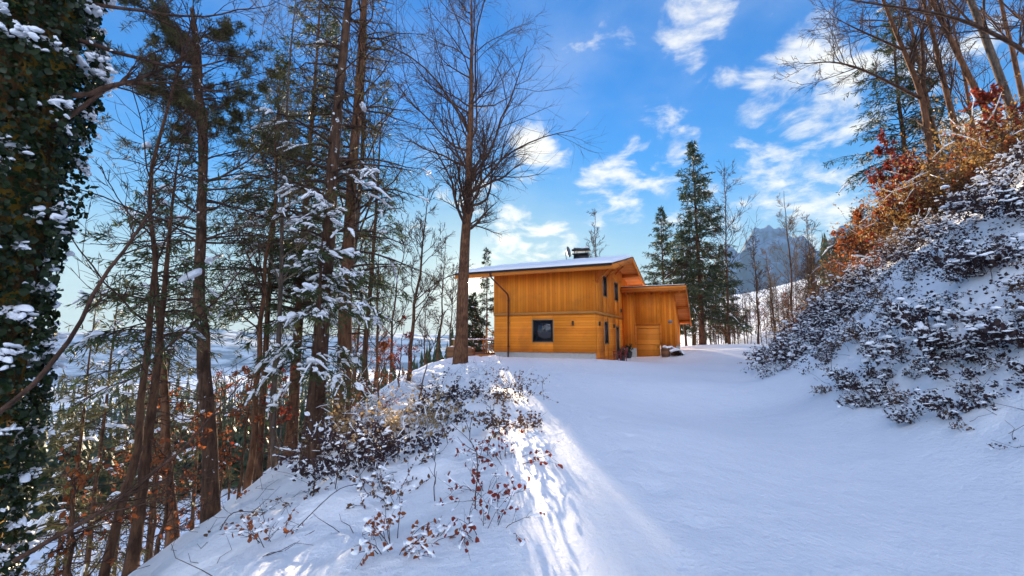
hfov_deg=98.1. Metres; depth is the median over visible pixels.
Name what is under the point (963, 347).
bramble
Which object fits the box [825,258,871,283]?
dry shrub
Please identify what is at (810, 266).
bare tree
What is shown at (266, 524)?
shrub
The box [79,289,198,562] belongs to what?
spruce tree
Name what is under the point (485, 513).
shrub
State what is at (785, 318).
dry shrub
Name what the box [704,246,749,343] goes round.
spruce tree
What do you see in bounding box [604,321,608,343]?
window
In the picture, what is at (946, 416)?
sprig
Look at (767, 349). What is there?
bramble
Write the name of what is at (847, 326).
bramble
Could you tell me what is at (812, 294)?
dry shrub
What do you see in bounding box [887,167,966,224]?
dry shrub
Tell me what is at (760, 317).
young beech
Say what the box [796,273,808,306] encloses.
bare tree
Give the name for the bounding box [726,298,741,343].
bare tree
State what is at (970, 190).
bramble
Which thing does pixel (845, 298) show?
bramble
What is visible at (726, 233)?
bare tree
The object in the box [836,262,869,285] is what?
bramble
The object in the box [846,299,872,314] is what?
bramble
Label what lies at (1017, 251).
bramble
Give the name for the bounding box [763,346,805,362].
bramble
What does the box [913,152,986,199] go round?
dry shrub
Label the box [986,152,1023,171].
bramble
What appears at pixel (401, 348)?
young beech
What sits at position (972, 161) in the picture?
dry shrub
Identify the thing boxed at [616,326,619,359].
glazed door
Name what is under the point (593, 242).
bare tree
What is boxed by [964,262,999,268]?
bramble
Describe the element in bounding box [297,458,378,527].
fallen branch
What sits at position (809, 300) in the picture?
bramble
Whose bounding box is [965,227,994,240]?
sprig
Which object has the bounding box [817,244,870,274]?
dry shrub
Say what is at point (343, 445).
dry stalk
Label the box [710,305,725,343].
young beech
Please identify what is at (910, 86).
spruce tree
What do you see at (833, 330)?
bramble
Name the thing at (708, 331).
spruce tree
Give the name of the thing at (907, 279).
bramble
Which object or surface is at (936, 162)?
dry shrub
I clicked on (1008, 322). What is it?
bramble
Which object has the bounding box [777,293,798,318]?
young beech
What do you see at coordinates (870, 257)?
bramble
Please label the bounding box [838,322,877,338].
bramble
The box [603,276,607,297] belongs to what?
window
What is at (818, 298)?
bramble
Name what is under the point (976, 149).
dry shrub
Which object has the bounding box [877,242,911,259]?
bramble
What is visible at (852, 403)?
sprig
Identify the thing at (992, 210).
bramble
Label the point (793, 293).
bare tree
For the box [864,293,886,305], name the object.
sprig
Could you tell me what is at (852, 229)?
spruce tree
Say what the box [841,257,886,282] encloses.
bramble
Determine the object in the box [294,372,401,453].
shrub
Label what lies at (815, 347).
bramble
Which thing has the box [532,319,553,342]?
window
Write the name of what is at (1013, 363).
bramble
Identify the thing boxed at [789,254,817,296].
bare tree
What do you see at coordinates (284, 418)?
young beech
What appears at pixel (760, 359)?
bramble
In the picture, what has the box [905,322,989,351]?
bramble
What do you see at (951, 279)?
bramble
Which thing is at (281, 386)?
bare tree
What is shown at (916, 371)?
bramble
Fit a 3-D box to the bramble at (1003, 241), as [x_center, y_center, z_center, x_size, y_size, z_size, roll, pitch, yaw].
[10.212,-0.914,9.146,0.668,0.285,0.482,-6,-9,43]
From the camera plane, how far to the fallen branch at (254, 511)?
5.06 m
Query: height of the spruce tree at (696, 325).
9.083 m
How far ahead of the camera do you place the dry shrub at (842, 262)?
24.96 m
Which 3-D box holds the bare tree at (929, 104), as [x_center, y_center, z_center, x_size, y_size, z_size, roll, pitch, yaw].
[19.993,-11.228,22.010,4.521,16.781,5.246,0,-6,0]
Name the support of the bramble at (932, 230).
on the snowy ground
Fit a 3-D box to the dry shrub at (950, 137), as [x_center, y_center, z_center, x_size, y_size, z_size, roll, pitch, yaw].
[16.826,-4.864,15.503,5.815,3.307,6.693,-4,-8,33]
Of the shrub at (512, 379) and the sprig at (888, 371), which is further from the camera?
the shrub at (512, 379)
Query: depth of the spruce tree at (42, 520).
12.51 m
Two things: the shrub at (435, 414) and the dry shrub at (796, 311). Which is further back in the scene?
the dry shrub at (796, 311)
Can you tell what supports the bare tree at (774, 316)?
on the snowy ground
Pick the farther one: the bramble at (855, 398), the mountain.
the mountain
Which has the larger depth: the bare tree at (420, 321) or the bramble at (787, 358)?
the bare tree at (420, 321)
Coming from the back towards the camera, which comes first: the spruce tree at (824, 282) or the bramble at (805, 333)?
the spruce tree at (824, 282)
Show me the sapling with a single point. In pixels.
(437, 331)
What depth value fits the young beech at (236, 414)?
9.24 m
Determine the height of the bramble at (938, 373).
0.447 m
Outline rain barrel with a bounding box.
[661,345,672,356]
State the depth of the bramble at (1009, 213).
9.37 m
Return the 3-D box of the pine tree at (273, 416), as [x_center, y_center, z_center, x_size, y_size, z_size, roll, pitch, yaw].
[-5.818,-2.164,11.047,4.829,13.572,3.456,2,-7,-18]
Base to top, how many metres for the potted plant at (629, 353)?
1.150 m
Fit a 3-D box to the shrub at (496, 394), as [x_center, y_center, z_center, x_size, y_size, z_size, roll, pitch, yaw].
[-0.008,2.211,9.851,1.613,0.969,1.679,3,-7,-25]
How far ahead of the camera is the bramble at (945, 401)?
6.86 m
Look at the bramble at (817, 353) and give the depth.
13.41 m
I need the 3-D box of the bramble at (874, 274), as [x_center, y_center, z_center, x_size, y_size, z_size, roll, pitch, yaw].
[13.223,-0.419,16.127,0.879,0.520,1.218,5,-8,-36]
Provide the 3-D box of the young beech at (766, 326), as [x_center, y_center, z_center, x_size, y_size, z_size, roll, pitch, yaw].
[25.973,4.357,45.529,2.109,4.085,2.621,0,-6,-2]
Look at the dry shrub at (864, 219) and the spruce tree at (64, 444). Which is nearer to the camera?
the spruce tree at (64, 444)
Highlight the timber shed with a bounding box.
[621,284,690,356]
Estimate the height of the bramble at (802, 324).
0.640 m
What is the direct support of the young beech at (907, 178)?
on the snowy ground
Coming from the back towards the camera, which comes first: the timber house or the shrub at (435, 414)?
the timber house
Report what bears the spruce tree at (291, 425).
on the snowy ground
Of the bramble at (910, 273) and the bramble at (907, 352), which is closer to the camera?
the bramble at (907, 352)
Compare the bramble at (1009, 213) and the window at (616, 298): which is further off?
the window at (616, 298)
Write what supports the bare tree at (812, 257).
on the snowy ground
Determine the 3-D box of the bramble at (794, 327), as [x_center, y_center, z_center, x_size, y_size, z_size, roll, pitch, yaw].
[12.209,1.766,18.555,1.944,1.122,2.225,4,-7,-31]
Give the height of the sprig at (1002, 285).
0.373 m
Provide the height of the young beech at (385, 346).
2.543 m
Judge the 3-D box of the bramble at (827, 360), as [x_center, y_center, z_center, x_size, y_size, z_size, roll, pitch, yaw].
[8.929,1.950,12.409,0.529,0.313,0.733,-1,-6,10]
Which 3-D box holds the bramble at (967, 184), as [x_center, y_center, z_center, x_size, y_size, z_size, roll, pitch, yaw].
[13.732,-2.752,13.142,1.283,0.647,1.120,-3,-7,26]
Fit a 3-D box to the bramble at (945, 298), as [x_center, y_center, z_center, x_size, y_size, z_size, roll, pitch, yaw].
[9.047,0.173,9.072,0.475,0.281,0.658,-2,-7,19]
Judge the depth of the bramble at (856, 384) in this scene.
8.96 m
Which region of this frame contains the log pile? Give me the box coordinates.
[669,347,685,355]
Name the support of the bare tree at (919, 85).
on the snowy ground
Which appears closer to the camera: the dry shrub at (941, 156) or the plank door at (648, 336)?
the dry shrub at (941, 156)
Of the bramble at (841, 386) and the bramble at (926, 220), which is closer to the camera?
the bramble at (841, 386)
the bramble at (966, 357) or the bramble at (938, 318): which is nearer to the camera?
the bramble at (966, 357)
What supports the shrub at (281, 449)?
on the snowy ground
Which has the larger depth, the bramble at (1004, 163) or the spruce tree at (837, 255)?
the spruce tree at (837, 255)
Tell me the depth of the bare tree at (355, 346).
39.40 m
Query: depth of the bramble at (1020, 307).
7.11 m
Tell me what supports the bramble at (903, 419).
on the snowy ground
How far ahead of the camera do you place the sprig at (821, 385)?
10.68 m
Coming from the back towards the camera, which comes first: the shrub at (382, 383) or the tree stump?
the tree stump
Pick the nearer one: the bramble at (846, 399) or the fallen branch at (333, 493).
the fallen branch at (333, 493)
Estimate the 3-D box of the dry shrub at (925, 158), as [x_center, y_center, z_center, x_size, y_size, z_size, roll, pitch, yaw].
[21.571,-5.880,19.133,7.242,4.508,7.214,2,-7,-15]
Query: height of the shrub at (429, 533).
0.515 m
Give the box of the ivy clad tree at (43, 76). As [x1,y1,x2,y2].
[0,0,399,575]
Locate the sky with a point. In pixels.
(661, 76)
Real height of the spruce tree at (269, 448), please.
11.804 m
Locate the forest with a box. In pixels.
[3,222,858,537]
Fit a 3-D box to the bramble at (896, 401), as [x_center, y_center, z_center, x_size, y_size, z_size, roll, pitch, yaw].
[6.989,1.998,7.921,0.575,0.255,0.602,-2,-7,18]
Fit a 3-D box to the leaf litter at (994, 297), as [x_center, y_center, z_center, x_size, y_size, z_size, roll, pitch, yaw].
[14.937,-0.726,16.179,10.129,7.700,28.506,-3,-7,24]
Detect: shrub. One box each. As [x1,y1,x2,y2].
[220,500,314,547]
[267,419,354,462]
[274,395,414,470]
[274,422,401,496]
[289,360,453,451]
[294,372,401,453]
[326,367,411,416]
[336,414,454,470]
[340,371,475,445]
[344,457,429,509]
[350,482,463,566]
[401,364,468,414]
[411,387,492,425]
[421,379,493,401]
[435,460,529,510]
[444,472,544,557]
[449,425,562,471]
[466,393,543,439]
[469,365,558,404]
[483,366,550,388]
[764,307,803,344]
[766,305,802,332]
[771,308,808,332]
[779,300,808,320]
[797,276,836,310]
[807,286,844,301]
[808,247,877,284]
[809,222,886,275]
[809,247,866,281]
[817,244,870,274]
[823,215,876,254]
[823,237,877,280]
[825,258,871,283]
[830,195,898,251]
[833,213,896,259]
[835,217,893,259]
[842,242,905,271]
[850,192,943,244]
[852,152,973,236]
[854,199,898,247]
[855,191,944,236]
[858,154,958,225]
[859,130,972,215]
[860,108,1009,201]
[862,226,916,257]
[864,124,973,199]
[874,209,938,247]
[877,121,1019,205]
[879,100,981,195]
[885,79,1023,194]
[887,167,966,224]
[891,139,968,206]
[894,107,1023,203]
[897,123,1008,192]
[902,110,1023,189]
[908,163,992,212]
[912,101,1020,180]
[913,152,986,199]
[923,68,1023,178]
[923,100,1023,175]
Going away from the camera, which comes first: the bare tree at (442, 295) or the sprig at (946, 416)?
the sprig at (946, 416)
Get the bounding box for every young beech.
[22,447,139,575]
[30,453,147,575]
[55,399,249,556]
[111,375,227,557]
[159,421,240,519]
[192,371,269,498]
[198,365,267,499]
[223,358,299,459]
[351,335,378,404]
[371,339,397,401]
[374,326,403,386]
[375,315,419,387]
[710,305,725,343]
[713,305,750,339]
[730,308,741,339]
[731,327,743,343]
[739,298,780,344]
[742,307,756,337]
[750,301,777,325]
[754,300,770,329]
[754,311,774,343]
[767,288,794,325]
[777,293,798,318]
[827,204,881,271]
[864,128,918,247]
[882,159,945,226]
[956,82,1023,151]
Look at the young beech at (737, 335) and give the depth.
48.29 m
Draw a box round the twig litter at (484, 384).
[114,176,1023,575]
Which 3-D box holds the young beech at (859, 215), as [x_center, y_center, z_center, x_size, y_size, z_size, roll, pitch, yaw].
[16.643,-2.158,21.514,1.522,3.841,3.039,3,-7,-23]
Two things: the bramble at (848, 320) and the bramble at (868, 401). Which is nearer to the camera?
the bramble at (868, 401)
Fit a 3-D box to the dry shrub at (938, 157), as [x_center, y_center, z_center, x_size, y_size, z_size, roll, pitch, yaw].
[18.971,-4.589,18.269,6.183,3.864,6.207,2,-7,-20]
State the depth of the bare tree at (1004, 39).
9.45 m
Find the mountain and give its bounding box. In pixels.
[708,225,848,297]
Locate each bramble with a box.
[737,347,785,372]
[752,351,778,361]
[753,345,776,360]
[753,362,785,378]
[758,356,786,365]
[760,339,791,353]
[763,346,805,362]
[769,334,819,362]
[772,331,799,345]
[774,317,823,340]
[776,337,805,347]
[779,345,803,363]
[781,343,805,357]
[782,341,802,354]
[788,331,803,344]
[795,324,827,341]
[796,315,825,328]
[797,323,829,345]
[799,312,829,331]
[801,295,841,311]
[801,311,818,320]
[803,293,824,306]
[803,303,834,317]
[805,347,830,357]
[808,293,851,316]
[809,385,833,395]
[811,342,836,352]
[812,295,853,317]
[812,298,834,314]
[813,297,853,309]
[814,309,851,325]
[818,286,849,298]
[818,339,842,349]
[818,363,865,380]
[819,352,837,362]
[821,283,853,295]
[822,318,860,339]
[823,281,832,291]
[823,299,862,322]
[825,322,861,337]
[828,265,879,291]
[828,324,887,345]
[829,289,860,308]
[829,368,893,394]
[830,294,864,314]
[831,379,852,390]
[834,365,871,378]
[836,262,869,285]
[837,394,865,404]
[838,314,864,323]
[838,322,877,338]
[840,319,884,335]
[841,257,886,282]
[842,390,878,402]
[846,263,893,290]
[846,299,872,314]
[856,287,894,300]
[856,328,900,354]
[857,396,876,407]
[858,269,883,279]
[858,283,885,297]
[859,254,884,275]
[859,300,887,314]
[860,319,970,369]
[862,365,890,380]
[863,243,903,264]
[865,293,977,342]
[865,386,893,405]
[874,254,892,263]
[874,290,962,325]
[876,245,914,263]
[876,337,911,354]
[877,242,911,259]
[882,394,907,402]
[883,299,929,328]
[884,395,911,406]
[884,403,925,423]
[885,385,917,399]
[889,289,906,296]
[892,212,951,245]
[893,247,937,264]
[897,239,923,253]
[897,271,917,281]
[898,222,935,244]
[901,266,915,275]
[901,368,921,378]
[902,255,931,269]
[904,316,993,348]
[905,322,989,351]
[908,259,930,273]
[909,385,997,413]
[910,339,950,361]
[910,359,947,373]
[911,208,949,230]
[911,233,1023,277]
[912,213,948,228]
[917,356,996,381]
[919,211,981,239]
[925,227,975,250]
[933,183,988,205]
[933,241,969,258]
[934,199,955,213]
[937,170,1023,218]
[939,179,993,211]
[939,266,980,284]
[939,289,971,303]
[943,256,987,277]
[943,343,1007,363]
[946,183,989,200]
[948,240,998,264]
[951,339,1018,357]
[953,306,1023,347]
[953,317,1023,350]
[955,180,1023,210]
[955,380,1004,401]
[956,190,1023,221]
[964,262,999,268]
[968,267,985,276]
[971,159,1022,187]
[973,237,1023,267]
[974,299,1023,315]
[975,144,1023,174]
[975,153,1023,188]
[982,358,1023,373]
[984,238,1006,249]
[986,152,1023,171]
[987,274,1023,296]
[989,231,1016,240]
[996,195,1023,218]
[1004,316,1023,340]
[1005,291,1023,327]
[1007,141,1023,166]
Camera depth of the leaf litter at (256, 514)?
5.45 m
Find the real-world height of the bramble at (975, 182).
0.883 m
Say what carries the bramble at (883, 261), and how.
on the snowy ground
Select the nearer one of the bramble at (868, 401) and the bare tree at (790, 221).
the bramble at (868, 401)
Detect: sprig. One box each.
[814,384,831,393]
[836,390,876,408]
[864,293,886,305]
[878,357,896,378]
[882,402,919,416]
[893,350,911,363]
[902,285,916,291]
[908,355,938,369]
[925,395,961,425]
[934,406,958,416]
[939,352,963,364]
[949,419,974,430]
[950,360,975,373]
[951,379,977,392]
[953,385,995,406]
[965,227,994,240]
[987,364,1002,371]
[987,437,1020,449]
[993,277,1023,288]
[998,352,1016,365]
[1006,299,1023,312]
[1007,258,1023,266]
[1011,372,1023,388]
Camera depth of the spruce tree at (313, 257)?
8.44 m
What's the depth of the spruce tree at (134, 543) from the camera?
6.45 m
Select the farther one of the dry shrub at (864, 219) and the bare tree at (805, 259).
the bare tree at (805, 259)
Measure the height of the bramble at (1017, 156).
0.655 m
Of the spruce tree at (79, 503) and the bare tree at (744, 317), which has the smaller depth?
the spruce tree at (79, 503)
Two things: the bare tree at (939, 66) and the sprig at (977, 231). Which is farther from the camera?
the bare tree at (939, 66)
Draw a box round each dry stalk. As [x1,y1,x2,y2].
[300,422,324,496]
[335,404,355,488]
[429,450,436,500]
[436,407,447,442]
[450,410,485,508]
[486,403,496,455]
[989,237,1004,276]
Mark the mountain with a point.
(770, 234)
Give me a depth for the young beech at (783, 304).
55.59 m
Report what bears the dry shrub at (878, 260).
on the snowy ground
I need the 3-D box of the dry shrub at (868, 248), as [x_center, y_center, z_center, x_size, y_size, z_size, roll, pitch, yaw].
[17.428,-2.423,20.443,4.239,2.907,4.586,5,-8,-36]
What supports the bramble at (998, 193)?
on the snowy ground
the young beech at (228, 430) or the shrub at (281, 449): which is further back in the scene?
the young beech at (228, 430)
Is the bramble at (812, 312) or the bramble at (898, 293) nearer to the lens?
the bramble at (898, 293)
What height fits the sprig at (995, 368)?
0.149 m
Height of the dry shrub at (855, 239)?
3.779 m
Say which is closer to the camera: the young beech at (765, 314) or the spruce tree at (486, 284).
the spruce tree at (486, 284)
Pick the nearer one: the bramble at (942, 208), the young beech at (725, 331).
the bramble at (942, 208)
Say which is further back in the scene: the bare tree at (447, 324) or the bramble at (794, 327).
the bare tree at (447, 324)
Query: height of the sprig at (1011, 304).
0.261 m
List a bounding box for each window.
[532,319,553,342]
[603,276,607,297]
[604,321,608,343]
[614,281,618,301]
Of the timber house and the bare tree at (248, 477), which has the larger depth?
the timber house
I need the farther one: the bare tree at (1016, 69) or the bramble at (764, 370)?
the bare tree at (1016, 69)
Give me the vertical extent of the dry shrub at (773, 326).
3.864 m
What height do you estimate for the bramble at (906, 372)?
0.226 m
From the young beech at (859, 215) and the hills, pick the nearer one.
the young beech at (859, 215)
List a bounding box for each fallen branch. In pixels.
[220,500,278,529]
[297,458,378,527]
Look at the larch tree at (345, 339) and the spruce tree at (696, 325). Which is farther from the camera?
the spruce tree at (696, 325)
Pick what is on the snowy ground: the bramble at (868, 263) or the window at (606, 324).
the bramble at (868, 263)
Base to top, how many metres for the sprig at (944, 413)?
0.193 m
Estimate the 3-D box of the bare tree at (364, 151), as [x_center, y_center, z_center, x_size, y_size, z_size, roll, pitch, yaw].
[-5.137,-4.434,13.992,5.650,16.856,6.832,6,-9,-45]
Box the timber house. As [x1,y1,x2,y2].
[455,247,645,359]
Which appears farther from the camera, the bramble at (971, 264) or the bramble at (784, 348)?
the bramble at (784, 348)
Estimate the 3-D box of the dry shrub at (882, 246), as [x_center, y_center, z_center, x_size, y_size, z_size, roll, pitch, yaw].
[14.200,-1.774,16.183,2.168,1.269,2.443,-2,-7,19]
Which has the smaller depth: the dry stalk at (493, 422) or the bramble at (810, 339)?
the dry stalk at (493, 422)
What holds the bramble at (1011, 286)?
on the snowy ground
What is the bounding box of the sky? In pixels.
[35,0,1023,336]
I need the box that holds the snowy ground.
[0,169,1023,575]
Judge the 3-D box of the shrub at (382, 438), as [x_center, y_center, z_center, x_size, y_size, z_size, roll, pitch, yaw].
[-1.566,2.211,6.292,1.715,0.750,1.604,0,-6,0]
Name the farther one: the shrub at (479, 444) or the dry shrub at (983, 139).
the dry shrub at (983, 139)
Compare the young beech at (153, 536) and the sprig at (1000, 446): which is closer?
the sprig at (1000, 446)
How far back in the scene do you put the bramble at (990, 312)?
7.81 m
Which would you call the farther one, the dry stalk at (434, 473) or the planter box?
the planter box
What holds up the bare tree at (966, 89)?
on the snowy ground
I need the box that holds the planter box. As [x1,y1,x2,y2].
[447,346,474,357]
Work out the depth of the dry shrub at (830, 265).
27.16 m
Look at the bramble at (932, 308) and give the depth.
9.54 m
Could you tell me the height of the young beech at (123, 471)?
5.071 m
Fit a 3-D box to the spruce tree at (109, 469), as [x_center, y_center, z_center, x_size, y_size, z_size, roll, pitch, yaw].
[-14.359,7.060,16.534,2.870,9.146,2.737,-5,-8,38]
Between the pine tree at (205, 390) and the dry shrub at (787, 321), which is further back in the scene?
the dry shrub at (787, 321)
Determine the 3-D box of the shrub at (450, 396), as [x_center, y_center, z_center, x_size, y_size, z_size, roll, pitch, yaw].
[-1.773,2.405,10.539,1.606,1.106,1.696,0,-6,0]
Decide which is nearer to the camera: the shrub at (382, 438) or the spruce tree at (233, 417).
the shrub at (382, 438)
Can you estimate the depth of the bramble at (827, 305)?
17.12 m
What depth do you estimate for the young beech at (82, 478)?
5.29 m
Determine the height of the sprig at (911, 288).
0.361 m
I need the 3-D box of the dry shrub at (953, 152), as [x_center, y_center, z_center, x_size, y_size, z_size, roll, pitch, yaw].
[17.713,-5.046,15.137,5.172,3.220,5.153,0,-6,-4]
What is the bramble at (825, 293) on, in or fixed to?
on the snowy ground
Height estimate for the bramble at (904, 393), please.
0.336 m
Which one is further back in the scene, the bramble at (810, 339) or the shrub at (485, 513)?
the bramble at (810, 339)
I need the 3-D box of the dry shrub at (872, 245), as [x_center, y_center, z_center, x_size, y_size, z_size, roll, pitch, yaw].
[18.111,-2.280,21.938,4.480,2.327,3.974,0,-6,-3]
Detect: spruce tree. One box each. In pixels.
[2,279,133,575]
[16,272,157,575]
[23,391,101,575]
[41,131,243,575]
[54,176,236,547]
[77,355,164,575]
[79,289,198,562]
[113,372,160,547]
[149,315,233,530]
[149,361,194,541]
[162,58,337,483]
[173,0,411,460]
[216,350,250,502]
[241,185,384,464]
[258,300,289,469]
[303,78,419,404]
[454,290,487,351]
[470,247,493,350]
[640,205,696,342]
[659,140,758,344]
[670,210,726,344]
[686,272,709,344]
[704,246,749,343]
[705,287,723,341]
[765,283,778,330]
[818,0,979,257]
[819,258,827,284]
[829,231,845,282]
[844,206,868,252]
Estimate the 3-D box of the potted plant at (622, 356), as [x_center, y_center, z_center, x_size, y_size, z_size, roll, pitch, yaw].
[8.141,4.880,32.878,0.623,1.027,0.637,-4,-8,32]
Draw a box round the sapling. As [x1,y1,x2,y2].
[417,310,451,408]
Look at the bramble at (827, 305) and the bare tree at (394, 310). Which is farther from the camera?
the bare tree at (394, 310)
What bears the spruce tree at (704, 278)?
on the snowy ground
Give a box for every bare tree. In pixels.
[64,0,346,575]
[128,384,199,526]
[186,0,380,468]
[206,69,313,490]
[237,350,269,446]
[260,314,302,458]
[266,0,445,296]
[311,226,389,402]
[323,0,606,363]
[352,321,375,403]
[357,218,424,382]
[357,219,430,391]
[362,291,398,386]
[399,182,472,382]
[410,277,439,365]
[418,237,457,360]
[433,264,469,346]
[586,209,605,257]
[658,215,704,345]
[693,159,767,343]
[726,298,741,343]
[733,287,749,343]
[737,298,759,341]
[739,291,752,343]
[742,235,773,343]
[748,283,764,342]
[752,246,786,338]
[756,193,810,317]
[764,274,783,316]
[769,294,780,327]
[771,0,962,223]
[779,264,801,307]
[781,260,801,310]
[787,215,826,305]
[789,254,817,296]
[795,228,825,291]
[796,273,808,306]
[797,238,814,293]
[804,237,826,284]
[807,0,1023,54]
[811,264,820,294]
[821,234,840,283]
[840,0,976,183]
[863,0,978,165]
[888,0,1002,149]
[906,0,1023,140]
[921,0,1022,139]
[957,0,1023,119]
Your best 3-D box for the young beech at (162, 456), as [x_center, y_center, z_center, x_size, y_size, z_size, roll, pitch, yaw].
[-5.556,3.292,7.028,2.016,2.935,1.538,0,-6,0]
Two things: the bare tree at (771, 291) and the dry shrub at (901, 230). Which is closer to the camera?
the dry shrub at (901, 230)
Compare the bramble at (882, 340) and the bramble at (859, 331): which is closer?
the bramble at (882, 340)
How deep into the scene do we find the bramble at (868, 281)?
14.82 m
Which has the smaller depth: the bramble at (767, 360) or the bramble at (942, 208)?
the bramble at (942, 208)
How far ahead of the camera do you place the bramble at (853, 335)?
11.63 m
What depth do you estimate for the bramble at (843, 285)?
17.35 m
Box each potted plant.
[619,348,625,360]
[625,344,633,357]
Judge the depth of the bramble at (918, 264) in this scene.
12.07 m
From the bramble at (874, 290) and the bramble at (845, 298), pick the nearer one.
the bramble at (874, 290)
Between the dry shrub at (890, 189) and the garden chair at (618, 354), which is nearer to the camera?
the dry shrub at (890, 189)
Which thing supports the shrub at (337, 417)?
on the snowy ground
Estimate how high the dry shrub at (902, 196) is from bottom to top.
3.542 m
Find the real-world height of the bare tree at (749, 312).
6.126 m
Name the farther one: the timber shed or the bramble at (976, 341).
the timber shed
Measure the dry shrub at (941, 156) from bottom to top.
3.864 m
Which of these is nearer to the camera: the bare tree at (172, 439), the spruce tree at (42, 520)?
the spruce tree at (42, 520)
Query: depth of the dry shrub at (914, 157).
21.92 m
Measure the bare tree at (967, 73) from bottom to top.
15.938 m
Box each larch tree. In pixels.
[213,0,443,464]
[278,0,429,440]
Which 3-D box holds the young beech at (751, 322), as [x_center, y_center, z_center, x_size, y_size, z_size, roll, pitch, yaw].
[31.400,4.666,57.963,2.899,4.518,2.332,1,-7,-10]
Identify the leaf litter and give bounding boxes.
[203,374,463,536]
[782,161,1023,410]
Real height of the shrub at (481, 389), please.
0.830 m
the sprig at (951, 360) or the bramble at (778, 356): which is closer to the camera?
the sprig at (951, 360)
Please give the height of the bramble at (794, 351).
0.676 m
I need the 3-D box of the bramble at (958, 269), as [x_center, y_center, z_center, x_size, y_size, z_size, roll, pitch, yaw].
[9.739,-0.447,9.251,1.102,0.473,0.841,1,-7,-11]
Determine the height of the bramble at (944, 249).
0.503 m
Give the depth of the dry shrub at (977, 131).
17.98 m
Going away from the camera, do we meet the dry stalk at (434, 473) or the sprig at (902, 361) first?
the dry stalk at (434, 473)
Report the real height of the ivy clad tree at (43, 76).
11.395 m
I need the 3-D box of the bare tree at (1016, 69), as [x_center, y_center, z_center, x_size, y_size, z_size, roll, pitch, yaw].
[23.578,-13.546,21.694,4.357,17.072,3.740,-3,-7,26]
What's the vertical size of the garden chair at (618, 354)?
0.965 m
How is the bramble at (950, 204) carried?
on the snowy ground
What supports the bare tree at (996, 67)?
on the snowy ground
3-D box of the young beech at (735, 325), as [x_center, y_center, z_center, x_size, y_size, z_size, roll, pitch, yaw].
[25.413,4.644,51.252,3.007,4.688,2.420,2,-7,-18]
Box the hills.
[27,326,493,384]
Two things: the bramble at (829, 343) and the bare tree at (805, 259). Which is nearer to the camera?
the bramble at (829, 343)
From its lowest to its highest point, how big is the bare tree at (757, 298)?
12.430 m
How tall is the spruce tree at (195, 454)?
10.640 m
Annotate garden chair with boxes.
[613,346,622,360]
[618,347,627,360]
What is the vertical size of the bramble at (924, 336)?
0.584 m
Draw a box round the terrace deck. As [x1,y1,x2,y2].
[452,327,494,356]
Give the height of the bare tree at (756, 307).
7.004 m
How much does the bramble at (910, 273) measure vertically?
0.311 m
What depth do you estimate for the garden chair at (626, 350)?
31.12 m
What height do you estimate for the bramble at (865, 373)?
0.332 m
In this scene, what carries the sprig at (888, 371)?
on the snowy ground
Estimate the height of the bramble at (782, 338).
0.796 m
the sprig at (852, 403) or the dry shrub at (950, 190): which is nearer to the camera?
the sprig at (852, 403)
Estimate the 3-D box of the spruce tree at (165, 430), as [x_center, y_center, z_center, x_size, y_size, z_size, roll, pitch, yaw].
[-7.286,1.587,9.058,3.115,8.049,2.988,0,-6,0]
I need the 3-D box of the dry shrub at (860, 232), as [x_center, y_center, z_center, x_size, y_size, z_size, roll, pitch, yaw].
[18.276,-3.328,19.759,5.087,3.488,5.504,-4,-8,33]
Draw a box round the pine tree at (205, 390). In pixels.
[64,0,337,523]
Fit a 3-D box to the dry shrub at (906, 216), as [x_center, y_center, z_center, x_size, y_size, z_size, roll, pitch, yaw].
[16.848,-3.266,18.026,5.153,3.220,5.172,-1,-7,13]
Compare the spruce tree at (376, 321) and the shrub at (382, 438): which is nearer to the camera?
the shrub at (382, 438)
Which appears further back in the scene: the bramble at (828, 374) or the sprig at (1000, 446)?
the bramble at (828, 374)
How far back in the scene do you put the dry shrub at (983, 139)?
13.59 m
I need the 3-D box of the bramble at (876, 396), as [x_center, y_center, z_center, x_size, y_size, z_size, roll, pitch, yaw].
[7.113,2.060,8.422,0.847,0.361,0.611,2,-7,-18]
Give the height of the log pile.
0.638 m
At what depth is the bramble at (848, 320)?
13.55 m
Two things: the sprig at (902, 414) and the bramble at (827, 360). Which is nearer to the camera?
the sprig at (902, 414)
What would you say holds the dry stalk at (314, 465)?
on the snowy ground
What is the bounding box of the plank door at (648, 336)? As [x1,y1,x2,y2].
[636,325,660,356]
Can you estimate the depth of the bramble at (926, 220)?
15.63 m
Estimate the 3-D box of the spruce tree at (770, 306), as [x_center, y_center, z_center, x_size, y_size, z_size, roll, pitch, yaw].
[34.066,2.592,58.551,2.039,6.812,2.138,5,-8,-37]
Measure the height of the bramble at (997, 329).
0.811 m
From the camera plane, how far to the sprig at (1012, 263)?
8.28 m
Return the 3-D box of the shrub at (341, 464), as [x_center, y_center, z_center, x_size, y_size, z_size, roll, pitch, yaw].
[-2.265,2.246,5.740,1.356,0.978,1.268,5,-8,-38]
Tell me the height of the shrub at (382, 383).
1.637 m
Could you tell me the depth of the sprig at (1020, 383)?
6.36 m
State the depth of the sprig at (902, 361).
9.01 m
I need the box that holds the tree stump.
[852,254,866,278]
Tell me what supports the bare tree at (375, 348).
on the snowy ground
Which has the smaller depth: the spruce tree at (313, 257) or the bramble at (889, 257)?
the spruce tree at (313, 257)

